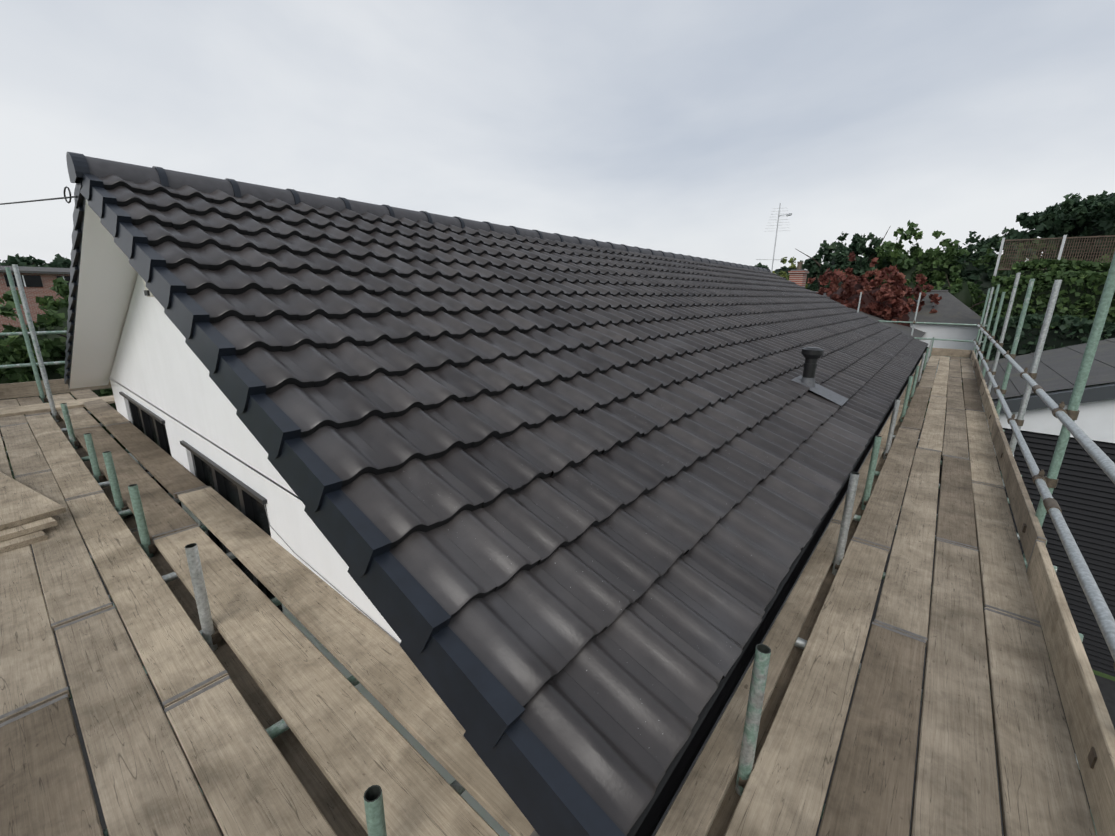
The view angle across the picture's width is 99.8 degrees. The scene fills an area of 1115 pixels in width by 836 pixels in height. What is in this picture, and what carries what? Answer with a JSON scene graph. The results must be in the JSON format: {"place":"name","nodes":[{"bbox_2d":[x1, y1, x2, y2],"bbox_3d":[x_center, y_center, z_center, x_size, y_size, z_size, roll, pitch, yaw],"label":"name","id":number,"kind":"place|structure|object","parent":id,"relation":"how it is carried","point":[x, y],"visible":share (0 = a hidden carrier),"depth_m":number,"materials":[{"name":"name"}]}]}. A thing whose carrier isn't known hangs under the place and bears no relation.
{"place":"outdoors","nodes":[
{"label":"outdoors","id":0,"kind":"place"},
{"bbox_2d":[0,0,1114,270],"label":"sky","id":1,"kind":"structure","parent":0,"point":[674,126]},
{"bbox_2d":[9,397,1114,680],"bbox_3d":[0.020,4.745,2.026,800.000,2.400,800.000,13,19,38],"label":"terrain","id":2,"kind":"structure","parent":0,"point":[1109,677],"depth_m":8.21,"materials":[{"name":"green plant"}]},
{"bbox_2d":[0,336,7,446],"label":"bush","id":3,"kind":"object","parent":2,"relation":"on","point":[3,337],"depth_m":9.57,"materials":[{"name":"green plant"}]},
{"bbox_2d":[0,266,69,345],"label":"distant house","id":4,"kind":"structure","parent":2,"relation":"on","point":[37,281],"depth_m":29.25,"materials":[{"name":"brick"}]},
{"bbox_2d":[0,253,70,267],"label":"tree","id":5,"kind":"object","parent":2,"relation":"on","point":[59,261],"visible":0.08,"depth_m":34.71,"materials":[{"name":"green plant"}]},
{"bbox_2d":[0,186,82,204],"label":"overhead cable","id":6,"kind":"object","parent":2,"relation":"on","point":[70,197],"visible":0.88,"depth_m":3.36,"materials":[{"name":"black"}]},
{"bbox_2d":[0,277,125,461],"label":"bush","id":7,"kind":"object","parent":2,"relation":"on","point":[51,346],"visible":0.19,"depth_m":8.67,"materials":[{"name":"green plant"}]},
{"bbox_2d":[109,274,510,835],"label":"house walls","id":8,"kind":"structure","parent":2,"relation":"on","point":[172,400],"depth_m":3.62,"materials":[{"name":"white paint"}]},
{"bbox_2d":[68,197,164,388],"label":"verge soffits","id":9,"kind":"object","parent":8,"relation":"on","point":[107,277],"visible":0.11,"depth_m":4.41,"materials":[{"name":"white"}]},
{"bbox_2d":[64,173,927,835],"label":"verge","id":10,"kind":"structure","parent":9,"relation":"on","point":[542,787],"depth_m":1.41,"materials":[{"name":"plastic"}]},
{"bbox_2d":[99,174,927,835],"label":"roof tiles","id":11,"kind":"object","parent":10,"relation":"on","point":[589,492],"visible":1,"depth_m":2.37,"materials":[{"name":"grey tile"}]},
{"bbox_2d":[66,152,770,271],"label":"ridge tiles","id":12,"kind":"object","parent":11,"relation":"on","point":[78,164],"visible":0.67,"depth_m":3.99,"materials":[{"name":"concrete"}]},
{"bbox_2d":[792,347,848,408],"bbox_3d":[2.583,-0.399,4.591,0.466,0.561,0.400,13,19,38],"label":"roof vent pipe","id":13,"kind":"object","parent":11,"relation":"attached to","point":[811,355],"visible":0.94,"depth_m":4.59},
{"bbox_2d":[143,280,399,643],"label":"wall trim","id":14,"kind":"structure","parent":8,"relation":"attached to","point":[147,293],"depth_m":2.85,"materials":[{"name":"white paint"}]},
{"bbox_2d":[627,346,927,835],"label":"gutter","id":15,"kind":"object","parent":8,"relation":"attached to","point":[650,819],"visible":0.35,"depth_m":1.51,"materials":[{"name":"black plastic"}]},
{"bbox_2d":[0,252,1114,835],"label":"scaffold tubes","id":16,"kind":"object","parent":2,"relation":"on","point":[374,796],"visible":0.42,"depth_m":3.07},
{"bbox_2d":[0,347,1114,835],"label":"scaffold boards","id":17,"kind":"object","parent":16,"relation":"on","point":[330,755],"visible":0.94,"depth_m":2.08,"materials":[{"name":"wood"}]},
{"bbox_2d":[43,320,1114,787],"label":"scaffold couplers","id":18,"kind":"object","parent":16,"relation":"attached to","point":[1047,504],"visible":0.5,"depth_m":3.16,"materials":[{"name":"grey metal"}]},
{"bbox_2d":[755,260,817,290],"bbox_3d":[15.722,-7.448,31.978,6.545,6.314,4.948,-2,15,-11],"label":"round tree","id":19,"kind":"object","parent":2,"relation":"on","point":[786,269],"visible":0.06,"depth_m":31.21,"materials":[{"name":"green plant"}]},
{"bbox_2d":[772,257,811,290],"bbox_3d":[12.390,-5.969,26.564,4.121,6.118,3.984,-5,16,-21],"label":"pale birch tree","id":20,"kind":"object","parent":2,"relation":"on","point":[783,274],"visible":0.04,"depth_m":26.26,"materials":[{"name":"green plant"}]},
{"bbox_2d":[796,227,889,293],"bbox_3d":[18.361,-7.895,30.285,5.453,8.116,5.254,13,19,38],"label":"round tree","id":21,"kind":"object","parent":2,"relation":"on","point":[835,257],"visible":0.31,"depth_m":28.77,"materials":[{"name":"green plant"}]},
{"bbox_2d":[814,291,925,339],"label":"neighbour house","id":22,"kind":"structure","parent":2,"relation":"on","point":[906,330],"depth_m":18.68,"materials":[{"name":"tile"}]},
{"bbox_2d":[756,203,791,272],"bbox_3d":[8.707,-6.777,18.968,1.273,3.551,0.901,13,19,38],"label":"tv aerial","id":23,"kind":"object","parent":22,"relation":"on","point":[777,222],"visible":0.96,"depth_m":18.87,"materials":[{"name":"silver metal"}]},
{"bbox_2d":[788,262,808,286],"bbox_3d":[9.693,-4.888,19.160,0.600,2.830,0.720,13,19,38],"label":"brick chimney","id":24,"kind":"object","parent":22,"relation":"on","point":[798,276],"visible":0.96,"depth_m":18.73,"materials":[{"name":"brick"}]},
{"bbox_2d":[807,251,941,326],"bbox_3d":[14.135,-4.315,21.172,5.747,5.734,5.177,13,19,38],"label":"copper maple tree","id":25,"kind":"object","parent":2,"relation":"on","point":[887,301],"visible":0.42,"depth_m":20.05,"materials":[{"name":"red plant"}]},
{"bbox_2d":[862,241,894,259],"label":"conifer tree","id":26,"kind":"object","parent":2,"relation":"on","point":[887,246],"depth_m":30.82,"materials":[{"name":"green plant"}]},
{"bbox_2d":[869,220,970,298],"bbox_3d":[21.272,-7.442,28.286,5.847,8.348,5.102,13,19,38],"label":"round tree","id":27,"kind":"object","parent":2,"relation":"on","point":[932,265],"visible":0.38,"depth_m":26.96,"materials":[{"name":"green plant"}]},
{"bbox_2d":[907,290,980,375],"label":"neighbouring house","id":28,"kind":"structure","parent":2,"relation":"on","point":[950,308],"depth_m":19.56,"materials":[{"name":"stone"}]},
{"bbox_2d":[923,272,987,315],"bbox_3d":[20.026,-4.736,24.015,3.579,5.269,3.739,13,19,38],"label":"tree","id":29,"kind":"object","parent":2,"relation":"on","point":[958,288],"visible":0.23,"depth_m":23.07,"materials":[{"name":"green plant"}]},
{"bbox_2d":[972,235,1004,255],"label":"tree","id":30,"kind":"object","parent":2,"relation":"on","point":[992,253],"depth_m":42.66,"materials":[{"name":"green plant"}]},
{"bbox_2d":[943,231,1035,310],"bbox_3d":[23.875,-6.912,27.714,5.371,7.704,5.249,13,19,38],"label":"round tree","id":31,"kind":"object","parent":2,"relation":"on","point":[970,272],"visible":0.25,"depth_m":25.89,"materials":[{"name":"green plant"}]},
{"bbox_2d":[968,237,1063,275],"bbox_3d":[25.380,-6.871,27.738,5.428,7.656,5.087,4,15,11],"label":"green tree","id":32,"kind":"object","parent":2,"relation":"on","point":[987,257],"visible":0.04,"depth_m":26.15,"materials":[{"name":"green plant"}]},
{"bbox_2d":[967,338,1114,676],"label":"neighbouring house","id":33,"kind":"structure","parent":2,"relation":"on","point":[1083,494],"depth_m":8.11,"materials":[{"name":"tile"}]},
{"bbox_2d":[975,313,1114,360],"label":"hedge","id":34,"kind":"object","parent":2,"relation":"on","point":[1059,335],"visible":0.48,"depth_m":13.69,"materials":[{"name":"green plant"}]},
{"bbox_2d":[984,270,1114,329],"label":"hedge","id":35,"kind":"object","parent":2,"relation":"on","point":[1080,299],"visible":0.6,"depth_m":15.43,"materials":[{"name":"green plant"}]},
{"bbox_2d":[1000,190,1114,261],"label":"tree","id":36,"kind":"object","parent":2,"relation":"on","point":[1073,215],"visible":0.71,"depth_m":28.56,"materials":[{"name":"green plant"}]},
{"bbox_2d":[1010,258,1110,283],"bbox_3d":[22.942,-2.636,15.853,12.191,5.577,1.985,14,20,40],"label":"bank hedge","id":37,"kind":"object","parent":2,"relation":"on","point":[1035,266],"visible":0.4,"depth_m":17.81,"materials":[{"name":"green plant"}]},
{"bbox_2d":[1072,249,1113,262],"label":"green tree","id":38,"kind":"object","parent":2,"relation":"on","point":[1102,257],"depth_m":24.77,"materials":[{"name":"green plant"}]},
{"bbox_2d":[30,422,1114,835],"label":"path paving","id":39,"kind":"structure","parent":0,"point":[1106,686],"depth_m":5.07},
{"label":"garden bank","id":40,"kind":"structure","parent":0,"visible":0},
{"bbox_2d":[993,235,1114,276],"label":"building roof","id":41,"kind":"structure","parent":40,"relation":"on","point":[1064,238],"depth_m":19.87,"materials":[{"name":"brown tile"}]}
]}

